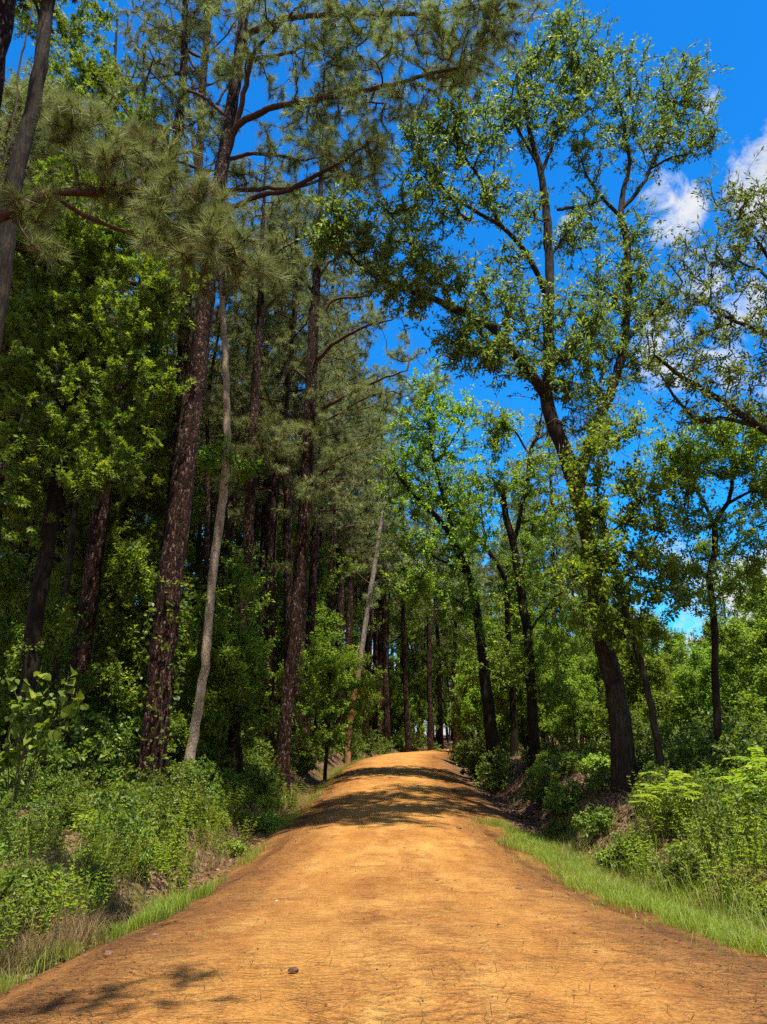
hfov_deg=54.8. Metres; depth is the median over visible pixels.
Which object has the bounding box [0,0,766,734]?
sky
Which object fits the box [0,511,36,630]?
broadleaf tree
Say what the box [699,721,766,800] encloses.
leafy shrub
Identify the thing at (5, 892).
shrub
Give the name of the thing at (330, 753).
leafy shrub
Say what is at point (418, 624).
pine tree
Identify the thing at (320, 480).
pine tree
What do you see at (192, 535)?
broadleaf tree
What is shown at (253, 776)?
leafy shrub
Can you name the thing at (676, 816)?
weed clump
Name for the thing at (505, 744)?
leafy shrub
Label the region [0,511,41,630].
broadleaf tree
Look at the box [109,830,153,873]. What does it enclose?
weed clump
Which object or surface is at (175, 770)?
leafy shrub
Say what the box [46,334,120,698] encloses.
pine tree
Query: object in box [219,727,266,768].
leafy shrub
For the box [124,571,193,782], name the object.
climbing vine
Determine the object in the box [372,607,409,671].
broadleaf tree
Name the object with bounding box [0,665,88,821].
leaf sapling
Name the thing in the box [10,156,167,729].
pine tree
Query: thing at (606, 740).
leafy shrub
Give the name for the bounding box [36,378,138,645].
pine tree
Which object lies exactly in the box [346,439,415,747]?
pine tree
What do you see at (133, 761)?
leafy shrub
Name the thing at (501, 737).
leafy shrub
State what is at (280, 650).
understory tree
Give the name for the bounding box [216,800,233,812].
shrub
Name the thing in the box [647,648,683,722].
understory tree
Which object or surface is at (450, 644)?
broadleaf tree
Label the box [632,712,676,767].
leafy shrub
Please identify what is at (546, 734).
understory tree
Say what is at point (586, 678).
understory tree
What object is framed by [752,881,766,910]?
shrub
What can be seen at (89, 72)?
sweetgum tree
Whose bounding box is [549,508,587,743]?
pine tree
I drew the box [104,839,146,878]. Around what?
weed clump
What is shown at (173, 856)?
weed clump
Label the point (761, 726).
leafy shrub
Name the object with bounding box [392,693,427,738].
understory tree
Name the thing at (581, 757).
shrub
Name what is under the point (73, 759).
leafy shrub
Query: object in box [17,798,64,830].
weed clump
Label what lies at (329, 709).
understory tree
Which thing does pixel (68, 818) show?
leafy shrub
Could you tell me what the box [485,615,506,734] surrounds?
broadleaf tree
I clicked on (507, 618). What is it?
leaning tree
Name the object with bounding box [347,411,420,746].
pine tree
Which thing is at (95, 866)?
shrub
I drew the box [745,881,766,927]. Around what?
weed clump
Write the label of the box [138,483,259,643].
broadleaf tree
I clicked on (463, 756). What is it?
leafy shrub
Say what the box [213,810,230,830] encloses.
weed clump
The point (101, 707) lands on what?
leafy shrub
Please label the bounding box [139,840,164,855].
shrub
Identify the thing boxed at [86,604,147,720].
understory tree
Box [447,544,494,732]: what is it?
pine tree
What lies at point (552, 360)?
oak tree
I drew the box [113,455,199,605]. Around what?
broadleaf tree
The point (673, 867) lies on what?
shrub
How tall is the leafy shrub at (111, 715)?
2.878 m
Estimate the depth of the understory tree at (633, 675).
26.54 m
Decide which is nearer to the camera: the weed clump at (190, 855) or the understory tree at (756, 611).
the weed clump at (190, 855)
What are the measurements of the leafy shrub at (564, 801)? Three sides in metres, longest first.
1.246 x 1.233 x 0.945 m
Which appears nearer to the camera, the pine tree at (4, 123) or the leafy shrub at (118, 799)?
the leafy shrub at (118, 799)
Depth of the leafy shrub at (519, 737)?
43.95 m
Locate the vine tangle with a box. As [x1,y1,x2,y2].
[524,385,646,493]
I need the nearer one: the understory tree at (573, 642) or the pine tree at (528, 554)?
the understory tree at (573, 642)
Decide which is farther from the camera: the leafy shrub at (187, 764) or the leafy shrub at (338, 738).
the leafy shrub at (338, 738)
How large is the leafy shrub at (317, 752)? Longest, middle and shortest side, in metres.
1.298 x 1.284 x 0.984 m
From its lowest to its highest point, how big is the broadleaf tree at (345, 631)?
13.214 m
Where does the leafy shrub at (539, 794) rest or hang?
on the ground at (456, 781)
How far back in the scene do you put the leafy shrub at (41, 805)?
10.91 m
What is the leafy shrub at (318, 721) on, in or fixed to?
on the ground at (456, 781)
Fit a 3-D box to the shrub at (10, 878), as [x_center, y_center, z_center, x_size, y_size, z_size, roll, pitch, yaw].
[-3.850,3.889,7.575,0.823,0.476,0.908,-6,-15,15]
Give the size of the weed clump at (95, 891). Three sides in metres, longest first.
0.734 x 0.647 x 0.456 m
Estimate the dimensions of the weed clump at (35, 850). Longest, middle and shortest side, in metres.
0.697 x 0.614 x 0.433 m
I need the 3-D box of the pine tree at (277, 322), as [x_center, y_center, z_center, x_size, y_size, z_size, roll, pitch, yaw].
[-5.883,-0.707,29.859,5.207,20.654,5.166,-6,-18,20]
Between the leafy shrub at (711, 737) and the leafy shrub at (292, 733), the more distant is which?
the leafy shrub at (292, 733)
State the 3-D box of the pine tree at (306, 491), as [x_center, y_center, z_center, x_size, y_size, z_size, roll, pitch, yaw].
[-1.385,-4.415,27.237,6.521,28.001,5.608,7,-18,-22]
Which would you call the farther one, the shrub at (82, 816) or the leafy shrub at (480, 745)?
the leafy shrub at (480, 745)
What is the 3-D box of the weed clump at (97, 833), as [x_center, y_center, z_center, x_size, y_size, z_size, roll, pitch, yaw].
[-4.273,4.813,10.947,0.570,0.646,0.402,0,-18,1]
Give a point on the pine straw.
(285, 927)
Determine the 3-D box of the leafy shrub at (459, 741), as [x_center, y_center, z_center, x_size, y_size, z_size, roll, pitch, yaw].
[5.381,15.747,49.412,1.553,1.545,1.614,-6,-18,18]
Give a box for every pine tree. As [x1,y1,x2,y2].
[0,0,296,307]
[0,54,129,496]
[0,63,82,325]
[0,66,110,396]
[0,123,111,419]
[0,133,90,539]
[2,182,41,450]
[2,365,68,737]
[2,428,44,613]
[3,178,60,433]
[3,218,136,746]
[6,291,47,414]
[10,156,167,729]
[16,0,277,767]
[22,345,106,693]
[22,354,146,558]
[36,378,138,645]
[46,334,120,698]
[89,295,220,692]
[113,0,258,545]
[128,277,247,694]
[135,0,558,788]
[142,364,237,489]
[162,272,287,714]
[180,407,244,674]
[190,408,256,690]
[191,388,262,589]
[192,214,290,591]
[192,347,281,690]
[193,224,330,725]
[196,409,259,560]
[200,165,375,770]
[202,274,304,712]
[211,183,370,750]
[222,196,334,734]
[223,157,314,774]
[234,184,377,756]
[236,310,298,563]
[259,214,396,750]
[260,129,453,799]
[278,332,362,727]
[281,322,399,715]
[282,257,406,752]
[291,309,392,738]
[293,421,367,629]
[307,340,394,727]
[321,380,399,725]
[326,377,397,723]
[336,361,425,741]
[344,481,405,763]
[344,528,365,602]
[344,537,365,630]
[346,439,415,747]
[346,490,394,722]
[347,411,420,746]
[352,370,427,753]
[358,402,441,751]
[386,557,407,615]
[387,431,461,750]
[387,597,407,675]
[389,523,423,728]
[391,510,444,725]
[396,572,431,661]
[407,600,448,736]
[408,604,435,738]
[409,602,439,663]
[412,495,462,748]
[417,550,456,742]
[425,465,496,748]
[425,527,463,740]
[426,569,461,742]
[431,610,462,741]
[434,499,495,732]
[440,572,469,741]
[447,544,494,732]
[449,558,484,740]
[464,590,495,641]
[466,517,525,729]
[480,537,525,632]
[480,551,512,617]
[489,456,557,738]
[493,498,557,612]
[495,458,555,606]
[517,415,581,745]
[525,517,570,739]
[533,502,581,744]
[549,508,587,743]
[550,532,588,745]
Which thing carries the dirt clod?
on the ground at (456, 781)
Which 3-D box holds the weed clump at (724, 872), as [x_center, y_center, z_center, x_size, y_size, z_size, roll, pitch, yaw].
[4.390,4.587,9.683,0.656,1.130,0.939,-4,-17,12]
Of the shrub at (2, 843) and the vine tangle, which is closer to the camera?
the shrub at (2, 843)
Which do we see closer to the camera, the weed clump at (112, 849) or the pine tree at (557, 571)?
the weed clump at (112, 849)
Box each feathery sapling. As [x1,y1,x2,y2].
[629,770,703,833]
[713,745,766,824]
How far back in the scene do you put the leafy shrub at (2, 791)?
13.10 m
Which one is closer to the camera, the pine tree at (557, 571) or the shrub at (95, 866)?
the shrub at (95, 866)
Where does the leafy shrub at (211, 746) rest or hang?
on the ground at (456, 781)
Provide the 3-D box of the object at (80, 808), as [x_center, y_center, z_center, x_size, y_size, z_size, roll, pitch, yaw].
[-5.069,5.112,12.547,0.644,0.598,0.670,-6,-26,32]
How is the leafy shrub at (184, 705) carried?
on the ground at (456, 781)
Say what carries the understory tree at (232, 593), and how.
on the ground at (456, 781)
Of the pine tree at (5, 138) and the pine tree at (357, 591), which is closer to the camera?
the pine tree at (5, 138)
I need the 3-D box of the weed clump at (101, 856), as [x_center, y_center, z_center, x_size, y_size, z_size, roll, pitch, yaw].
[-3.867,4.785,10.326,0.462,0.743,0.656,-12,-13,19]
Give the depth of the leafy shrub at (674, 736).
20.16 m
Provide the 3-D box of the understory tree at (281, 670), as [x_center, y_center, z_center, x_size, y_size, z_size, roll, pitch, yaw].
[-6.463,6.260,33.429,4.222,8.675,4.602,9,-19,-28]
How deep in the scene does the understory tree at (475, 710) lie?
37.16 m
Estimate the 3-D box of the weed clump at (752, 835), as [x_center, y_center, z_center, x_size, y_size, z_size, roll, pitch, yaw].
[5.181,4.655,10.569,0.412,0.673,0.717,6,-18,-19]
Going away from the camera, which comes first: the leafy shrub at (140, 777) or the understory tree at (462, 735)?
the leafy shrub at (140, 777)
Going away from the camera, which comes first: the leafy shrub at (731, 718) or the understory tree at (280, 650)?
the leafy shrub at (731, 718)
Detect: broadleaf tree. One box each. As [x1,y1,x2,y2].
[0,272,158,717]
[0,388,130,597]
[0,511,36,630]
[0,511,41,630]
[1,473,63,631]
[25,326,212,731]
[84,505,147,632]
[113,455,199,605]
[130,520,203,609]
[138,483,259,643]
[143,512,215,710]
[183,490,257,623]
[231,496,320,677]
[257,463,364,651]
[259,520,320,631]
[259,533,345,670]
[318,524,386,726]
[318,597,360,696]
[345,520,429,739]
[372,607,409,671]
[390,593,450,731]
[398,664,425,724]
[408,637,426,701]
[414,634,449,687]
[420,621,470,740]
[423,623,462,714]
[434,647,449,738]
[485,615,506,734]
[489,554,554,727]
[539,592,591,742]
[556,594,593,743]
[559,574,620,741]
[562,591,594,656]
[590,602,639,687]
[684,534,753,649]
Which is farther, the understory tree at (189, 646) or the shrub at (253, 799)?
the understory tree at (189, 646)
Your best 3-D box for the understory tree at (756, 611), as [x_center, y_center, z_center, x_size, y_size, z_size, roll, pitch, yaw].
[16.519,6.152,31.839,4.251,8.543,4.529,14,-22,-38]
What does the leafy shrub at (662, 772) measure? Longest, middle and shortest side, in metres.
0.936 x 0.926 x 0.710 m
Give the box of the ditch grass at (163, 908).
[0,754,369,993]
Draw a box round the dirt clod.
[103,950,114,956]
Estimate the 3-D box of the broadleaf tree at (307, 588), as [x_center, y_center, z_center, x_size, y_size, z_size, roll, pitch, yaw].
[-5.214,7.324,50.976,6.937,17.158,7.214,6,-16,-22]
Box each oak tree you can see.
[296,0,733,793]
[632,146,766,438]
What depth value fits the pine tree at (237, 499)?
32.98 m
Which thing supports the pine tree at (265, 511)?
on the ground at (456, 781)
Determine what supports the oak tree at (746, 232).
on the ground at (456, 781)
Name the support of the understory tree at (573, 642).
on the ground at (456, 781)
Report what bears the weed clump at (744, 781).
on the ground at (456, 781)
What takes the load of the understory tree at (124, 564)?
on the ground at (456, 781)
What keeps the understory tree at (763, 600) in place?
on the ground at (456, 781)
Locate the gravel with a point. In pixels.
(394, 914)
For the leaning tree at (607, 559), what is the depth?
16.82 m
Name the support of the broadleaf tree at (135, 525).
on the ground at (456, 781)
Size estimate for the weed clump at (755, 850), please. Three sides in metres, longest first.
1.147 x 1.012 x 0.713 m
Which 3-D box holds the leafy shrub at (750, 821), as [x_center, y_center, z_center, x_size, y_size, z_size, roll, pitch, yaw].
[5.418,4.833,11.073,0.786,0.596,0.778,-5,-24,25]
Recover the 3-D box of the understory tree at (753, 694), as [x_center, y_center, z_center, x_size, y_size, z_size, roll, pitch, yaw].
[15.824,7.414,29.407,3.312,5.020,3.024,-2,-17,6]
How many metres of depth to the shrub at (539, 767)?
21.98 m
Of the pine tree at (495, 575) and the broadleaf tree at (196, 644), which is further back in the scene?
the pine tree at (495, 575)
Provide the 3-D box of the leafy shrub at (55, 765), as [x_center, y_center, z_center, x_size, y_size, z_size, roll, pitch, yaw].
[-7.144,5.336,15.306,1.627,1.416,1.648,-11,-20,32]
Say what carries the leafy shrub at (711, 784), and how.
on the ground at (456, 781)
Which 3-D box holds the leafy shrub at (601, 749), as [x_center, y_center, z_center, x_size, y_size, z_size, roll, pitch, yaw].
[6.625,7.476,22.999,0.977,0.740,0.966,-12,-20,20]
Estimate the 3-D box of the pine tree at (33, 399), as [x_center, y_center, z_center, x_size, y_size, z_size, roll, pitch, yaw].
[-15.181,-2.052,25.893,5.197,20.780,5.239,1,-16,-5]
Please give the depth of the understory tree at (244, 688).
25.72 m
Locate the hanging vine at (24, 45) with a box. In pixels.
[0,0,32,191]
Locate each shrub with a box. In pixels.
[0,698,17,751]
[0,742,40,808]
[0,759,55,804]
[0,761,10,811]
[0,790,10,816]
[0,790,27,832]
[0,835,13,864]
[0,858,58,889]
[0,867,52,917]
[0,879,34,933]
[3,736,79,799]
[5,727,75,755]
[9,717,57,748]
[12,792,64,844]
[13,719,95,789]
[13,823,51,842]
[30,770,90,818]
[32,710,131,800]
[40,863,75,889]
[48,799,88,827]
[52,802,84,828]
[57,767,100,801]
[68,808,114,833]
[69,846,106,864]
[74,790,100,804]
[74,860,113,887]
[78,778,153,849]
[79,697,143,774]
[81,727,115,771]
[83,686,132,763]
[85,780,138,816]
[85,801,157,866]
[88,715,180,785]
[92,681,142,725]
[111,746,137,785]
[115,778,186,842]
[128,782,162,796]
[131,765,166,801]
[132,673,223,765]
[132,718,190,763]
[134,781,169,810]
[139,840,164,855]
[141,802,172,825]
[149,763,212,819]
[157,824,188,844]
[165,769,188,798]
[167,761,187,786]
[176,758,204,782]
[177,761,210,788]
[178,749,214,768]
[181,756,224,800]
[184,813,209,827]
[188,780,225,814]
[199,723,227,763]
[200,742,236,784]
[212,767,250,801]
[212,810,231,824]
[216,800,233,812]
[216,838,246,856]
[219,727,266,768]
[232,787,258,807]
[232,809,256,825]
[233,762,263,793]
[242,736,275,770]
[243,761,286,797]
[250,814,277,833]
[255,795,276,810]
[256,809,283,825]
[259,720,297,759]
[259,721,301,765]
[290,745,314,773]
[304,754,318,772]
[306,745,324,763]
[311,716,322,738]
[314,736,339,758]
[333,727,344,748]
[338,732,369,760]
[353,729,367,749]
[360,726,382,754]
[374,736,394,754]
[391,734,404,750]
[397,728,415,742]
[401,728,426,751]
[416,734,427,746]
[433,742,441,749]
[447,741,462,760]
[452,737,472,754]
[454,748,473,765]
[455,741,479,762]
[460,753,483,779]
[468,729,485,755]
[474,744,517,791]
[475,753,508,776]
[479,731,509,756]
[484,729,508,750]
[500,724,519,743]
[518,726,540,745]
[518,764,561,805]
[520,747,529,761]
[526,761,552,777]
[535,738,564,759]
[535,751,556,764]
[542,775,586,814]
[542,791,568,808]
[542,817,571,837]
[552,750,582,774]
[557,750,579,759]
[560,737,592,753]
[571,803,618,837]
[576,753,593,761]
[577,751,610,771]
[578,721,609,749]
[582,740,609,756]
[582,761,611,791]
[594,845,623,866]
[597,728,610,753]
[600,837,655,868]
[604,714,652,758]
[612,826,648,854]
[627,787,656,809]
[631,760,686,810]
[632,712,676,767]
[633,764,676,793]
[635,756,650,778]
[640,717,682,758]
[641,713,714,782]
[649,844,716,889]
[652,761,678,775]
[655,803,695,825]
[662,836,696,862]
[663,725,689,764]
[664,724,709,766]
[675,777,719,819]
[678,712,750,770]
[678,775,724,808]
[678,808,719,834]
[683,705,765,762]
[685,707,727,729]
[688,763,738,792]
[688,792,749,851]
[690,772,726,794]
[696,781,766,853]
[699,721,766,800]
[705,743,763,785]
[718,813,766,852]
[724,784,756,808]
[727,725,766,784]
[733,725,766,760]
[735,781,766,840]
[736,708,766,754]
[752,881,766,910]
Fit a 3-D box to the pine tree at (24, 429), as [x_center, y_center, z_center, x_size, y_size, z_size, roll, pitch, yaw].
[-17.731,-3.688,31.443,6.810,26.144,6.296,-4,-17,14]
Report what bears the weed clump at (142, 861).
on the ground at (456, 781)
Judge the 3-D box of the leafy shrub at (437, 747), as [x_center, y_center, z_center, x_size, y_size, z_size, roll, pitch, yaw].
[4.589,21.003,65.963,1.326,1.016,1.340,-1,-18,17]
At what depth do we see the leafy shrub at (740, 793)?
13.58 m
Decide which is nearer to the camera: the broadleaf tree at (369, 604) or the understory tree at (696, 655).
the understory tree at (696, 655)
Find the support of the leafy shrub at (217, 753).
on the ground at (456, 781)
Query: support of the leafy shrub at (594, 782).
on the ground at (456, 781)
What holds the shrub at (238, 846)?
on the ground at (456, 781)
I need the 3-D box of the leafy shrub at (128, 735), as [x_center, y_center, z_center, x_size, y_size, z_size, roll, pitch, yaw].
[-6.098,5.951,18.302,2.095,1.796,2.060,-10,-20,30]
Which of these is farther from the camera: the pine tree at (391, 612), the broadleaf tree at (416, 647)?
the broadleaf tree at (416, 647)
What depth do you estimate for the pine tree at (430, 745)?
65.30 m
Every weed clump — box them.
[0,879,47,961]
[1,817,21,854]
[1,818,48,867]
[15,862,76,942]
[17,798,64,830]
[24,812,68,862]
[41,861,88,920]
[61,851,121,920]
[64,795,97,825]
[74,815,114,852]
[75,867,110,902]
[76,819,138,889]
[87,778,114,802]
[87,825,123,880]
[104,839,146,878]
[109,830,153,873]
[120,814,186,882]
[140,835,165,860]
[150,836,192,875]
[156,829,186,858]
[157,809,184,826]
[162,789,197,825]
[162,851,197,894]
[168,779,197,835]
[168,838,198,868]
[186,814,225,850]
[188,794,228,827]
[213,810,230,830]
[217,780,233,797]
[219,789,238,815]
[222,779,257,811]
[222,814,259,847]
[249,787,272,814]
[252,752,281,782]
[271,779,298,815]
[272,784,291,807]
[281,775,305,803]
[620,820,657,882]
[627,767,670,821]
[645,788,689,839]
[652,767,700,819]
[670,803,717,856]
[691,813,749,909]
[712,784,766,877]
[721,753,766,798]
[723,763,764,810]
[724,777,766,828]
[724,864,766,913]
[727,811,766,859]
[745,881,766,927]
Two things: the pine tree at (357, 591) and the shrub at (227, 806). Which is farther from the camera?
the pine tree at (357, 591)
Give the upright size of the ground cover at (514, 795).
2.967 m
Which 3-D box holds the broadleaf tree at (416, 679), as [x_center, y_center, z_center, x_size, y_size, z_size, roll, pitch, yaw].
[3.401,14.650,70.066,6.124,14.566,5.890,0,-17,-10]
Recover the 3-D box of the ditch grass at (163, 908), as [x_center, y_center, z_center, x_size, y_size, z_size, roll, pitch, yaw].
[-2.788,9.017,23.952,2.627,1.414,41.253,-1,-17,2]
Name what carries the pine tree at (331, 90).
on the ground at (456, 781)
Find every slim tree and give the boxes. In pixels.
[0,0,92,350]
[637,403,766,770]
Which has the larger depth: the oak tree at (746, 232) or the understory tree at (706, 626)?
the understory tree at (706, 626)
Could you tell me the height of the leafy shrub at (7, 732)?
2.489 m
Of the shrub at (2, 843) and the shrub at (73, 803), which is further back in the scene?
the shrub at (73, 803)
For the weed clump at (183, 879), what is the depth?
11.44 m
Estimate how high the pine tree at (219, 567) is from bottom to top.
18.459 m
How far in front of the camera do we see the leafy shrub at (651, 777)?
14.42 m
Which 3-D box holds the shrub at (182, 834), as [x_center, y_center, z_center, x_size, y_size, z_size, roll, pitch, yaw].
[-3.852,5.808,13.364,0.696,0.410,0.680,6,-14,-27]
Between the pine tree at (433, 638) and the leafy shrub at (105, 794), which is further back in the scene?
the pine tree at (433, 638)
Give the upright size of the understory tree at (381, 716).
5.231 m
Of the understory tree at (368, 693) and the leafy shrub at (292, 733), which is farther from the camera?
the understory tree at (368, 693)
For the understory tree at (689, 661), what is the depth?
39.76 m
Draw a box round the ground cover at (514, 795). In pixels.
[5,734,754,869]
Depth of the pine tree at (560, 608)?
66.74 m
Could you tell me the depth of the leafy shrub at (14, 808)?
12.08 m
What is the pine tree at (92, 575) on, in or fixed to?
on the ground at (456, 781)
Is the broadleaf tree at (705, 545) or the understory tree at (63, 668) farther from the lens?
the broadleaf tree at (705, 545)
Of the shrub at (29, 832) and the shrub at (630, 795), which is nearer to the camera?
the shrub at (29, 832)
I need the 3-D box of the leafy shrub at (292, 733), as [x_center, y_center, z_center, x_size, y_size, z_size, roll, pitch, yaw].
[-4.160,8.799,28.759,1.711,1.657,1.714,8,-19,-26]
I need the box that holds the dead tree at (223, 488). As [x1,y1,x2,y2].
[184,181,266,773]
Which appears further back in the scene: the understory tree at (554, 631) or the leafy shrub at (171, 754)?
the understory tree at (554, 631)
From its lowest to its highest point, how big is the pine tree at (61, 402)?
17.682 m
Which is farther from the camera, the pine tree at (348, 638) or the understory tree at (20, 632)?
the pine tree at (348, 638)
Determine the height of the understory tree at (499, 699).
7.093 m
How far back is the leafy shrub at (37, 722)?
19.07 m
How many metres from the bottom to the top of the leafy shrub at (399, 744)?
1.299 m
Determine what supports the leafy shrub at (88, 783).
on the ground at (456, 781)
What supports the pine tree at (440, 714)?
on the ground at (456, 781)
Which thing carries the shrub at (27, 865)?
on the ground at (456, 781)
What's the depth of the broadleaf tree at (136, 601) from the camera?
39.90 m
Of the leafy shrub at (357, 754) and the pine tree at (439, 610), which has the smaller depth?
the leafy shrub at (357, 754)
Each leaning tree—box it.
[368,453,561,756]
[373,352,520,789]
[539,400,696,777]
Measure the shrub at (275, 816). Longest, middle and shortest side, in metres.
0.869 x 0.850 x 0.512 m
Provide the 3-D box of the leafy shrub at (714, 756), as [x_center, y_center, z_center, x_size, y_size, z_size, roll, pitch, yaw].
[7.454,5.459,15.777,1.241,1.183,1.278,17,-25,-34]
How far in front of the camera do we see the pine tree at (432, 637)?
82.37 m
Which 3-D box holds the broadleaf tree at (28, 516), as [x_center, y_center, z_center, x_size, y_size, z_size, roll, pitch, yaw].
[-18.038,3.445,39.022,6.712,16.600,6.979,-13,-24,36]
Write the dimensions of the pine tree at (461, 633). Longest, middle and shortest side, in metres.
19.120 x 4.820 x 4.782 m
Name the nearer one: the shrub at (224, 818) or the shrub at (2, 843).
the shrub at (2, 843)
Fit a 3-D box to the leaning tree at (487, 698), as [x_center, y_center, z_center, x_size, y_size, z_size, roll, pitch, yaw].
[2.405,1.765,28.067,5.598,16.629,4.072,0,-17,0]
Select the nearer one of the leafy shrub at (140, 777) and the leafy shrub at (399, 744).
the leafy shrub at (140, 777)
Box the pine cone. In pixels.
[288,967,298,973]
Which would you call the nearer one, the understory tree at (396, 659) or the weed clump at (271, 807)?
the weed clump at (271, 807)
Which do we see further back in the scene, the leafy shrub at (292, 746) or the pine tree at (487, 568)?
the pine tree at (487, 568)
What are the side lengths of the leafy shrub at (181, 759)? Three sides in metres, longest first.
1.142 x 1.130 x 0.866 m
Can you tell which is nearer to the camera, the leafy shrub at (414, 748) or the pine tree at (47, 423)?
the pine tree at (47, 423)
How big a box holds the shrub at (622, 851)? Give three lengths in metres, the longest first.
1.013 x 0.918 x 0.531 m
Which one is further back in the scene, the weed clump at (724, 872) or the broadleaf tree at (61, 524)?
the broadleaf tree at (61, 524)
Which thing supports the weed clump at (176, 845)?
on the ground at (456, 781)
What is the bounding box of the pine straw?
[0,778,766,1023]
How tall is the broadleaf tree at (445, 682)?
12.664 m
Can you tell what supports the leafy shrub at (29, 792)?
on the ground at (456, 781)
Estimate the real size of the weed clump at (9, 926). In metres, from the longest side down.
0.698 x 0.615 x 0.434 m
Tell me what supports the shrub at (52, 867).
on the ground at (456, 781)
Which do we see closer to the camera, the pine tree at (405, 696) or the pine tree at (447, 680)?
the pine tree at (405, 696)
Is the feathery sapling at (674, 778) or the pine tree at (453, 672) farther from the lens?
the pine tree at (453, 672)
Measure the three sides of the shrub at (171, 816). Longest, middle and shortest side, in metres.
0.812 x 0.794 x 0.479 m
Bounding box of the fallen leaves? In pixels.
[1,812,763,1015]
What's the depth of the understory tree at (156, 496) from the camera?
22.21 m
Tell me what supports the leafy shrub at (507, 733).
on the ground at (456, 781)
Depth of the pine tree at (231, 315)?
25.44 m
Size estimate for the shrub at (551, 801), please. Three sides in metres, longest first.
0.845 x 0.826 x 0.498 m
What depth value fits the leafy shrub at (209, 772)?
17.64 m
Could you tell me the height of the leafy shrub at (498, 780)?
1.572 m
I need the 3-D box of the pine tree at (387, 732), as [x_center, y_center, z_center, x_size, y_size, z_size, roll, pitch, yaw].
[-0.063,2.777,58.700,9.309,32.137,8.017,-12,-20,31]
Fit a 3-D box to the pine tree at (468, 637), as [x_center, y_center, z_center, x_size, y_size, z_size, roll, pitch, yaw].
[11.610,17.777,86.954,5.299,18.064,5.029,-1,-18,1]
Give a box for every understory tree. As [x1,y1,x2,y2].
[0,546,105,752]
[0,611,49,724]
[0,620,59,721]
[19,375,201,768]
[21,615,64,689]
[39,573,139,693]
[47,591,67,707]
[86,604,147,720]
[91,537,221,741]
[169,620,282,770]
[171,636,217,729]
[181,430,276,778]
[195,561,296,695]
[210,646,270,745]
[219,571,282,699]
[243,626,312,722]
[275,630,387,782]
[304,600,350,746]
[333,643,387,733]
[349,694,383,730]
[350,649,372,677]
[389,655,407,716]
[389,670,410,727]
[391,650,419,674]
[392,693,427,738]
[413,666,449,722]
[417,699,440,740]
[433,686,451,727]
[444,661,506,745]
[449,657,478,738]
[451,614,505,738]
[455,647,523,731]
[459,710,476,741]
[464,591,552,750]
[500,623,580,744]
[501,604,554,675]
[503,700,526,745]
[524,649,593,747]
[537,652,603,745]
[538,625,599,749]
[540,664,606,744]
[567,726,581,747]
[575,637,594,657]
[578,637,672,738]
[580,604,686,715]
[584,668,607,730]
[625,606,692,726]
[643,702,668,726]
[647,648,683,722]
[650,635,680,691]
[660,694,688,726]
[668,642,750,728]
[668,656,699,721]
[672,627,695,668]
[672,663,709,724]
[690,616,758,726]
[695,637,710,670]
[701,614,766,733]
[702,560,765,690]
[725,574,766,688]
[733,593,760,693]
[737,652,766,725]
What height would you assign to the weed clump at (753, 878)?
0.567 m
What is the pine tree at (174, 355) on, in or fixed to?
on the ground at (456, 781)
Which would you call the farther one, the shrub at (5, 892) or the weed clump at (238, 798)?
the weed clump at (238, 798)
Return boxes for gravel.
[10,797,765,1023]
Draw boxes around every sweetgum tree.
[0,0,193,686]
[0,117,212,802]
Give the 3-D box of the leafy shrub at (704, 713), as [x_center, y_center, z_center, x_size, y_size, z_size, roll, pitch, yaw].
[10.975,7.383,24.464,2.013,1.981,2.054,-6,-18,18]
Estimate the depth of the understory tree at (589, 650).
50.87 m
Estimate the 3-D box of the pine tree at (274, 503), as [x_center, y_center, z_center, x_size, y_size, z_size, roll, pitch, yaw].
[-3.963,-3.316,29.163,7.438,25.862,6.098,5,-18,-15]
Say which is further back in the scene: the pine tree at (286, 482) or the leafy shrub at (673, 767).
the pine tree at (286, 482)
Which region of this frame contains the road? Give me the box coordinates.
[9,741,766,1023]
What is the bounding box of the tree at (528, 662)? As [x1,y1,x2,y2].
[462,399,594,766]
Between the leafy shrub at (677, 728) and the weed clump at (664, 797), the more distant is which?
the leafy shrub at (677, 728)
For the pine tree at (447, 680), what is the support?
on the ground at (456, 781)
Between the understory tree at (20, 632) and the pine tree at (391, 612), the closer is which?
the understory tree at (20, 632)
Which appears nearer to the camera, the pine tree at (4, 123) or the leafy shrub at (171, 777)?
the leafy shrub at (171, 777)
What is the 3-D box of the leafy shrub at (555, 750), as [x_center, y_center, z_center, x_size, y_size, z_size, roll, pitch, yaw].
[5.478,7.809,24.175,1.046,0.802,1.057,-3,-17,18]
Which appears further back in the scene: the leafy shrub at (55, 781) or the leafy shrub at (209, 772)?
the leafy shrub at (209, 772)
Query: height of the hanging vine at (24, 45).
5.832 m
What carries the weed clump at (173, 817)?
on the ground at (456, 781)
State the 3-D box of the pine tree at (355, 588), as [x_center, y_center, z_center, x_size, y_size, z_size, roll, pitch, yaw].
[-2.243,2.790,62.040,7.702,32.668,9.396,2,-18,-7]
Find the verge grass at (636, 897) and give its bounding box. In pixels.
[469,813,766,986]
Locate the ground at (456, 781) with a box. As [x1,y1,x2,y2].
[0,733,766,1023]
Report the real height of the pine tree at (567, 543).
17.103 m

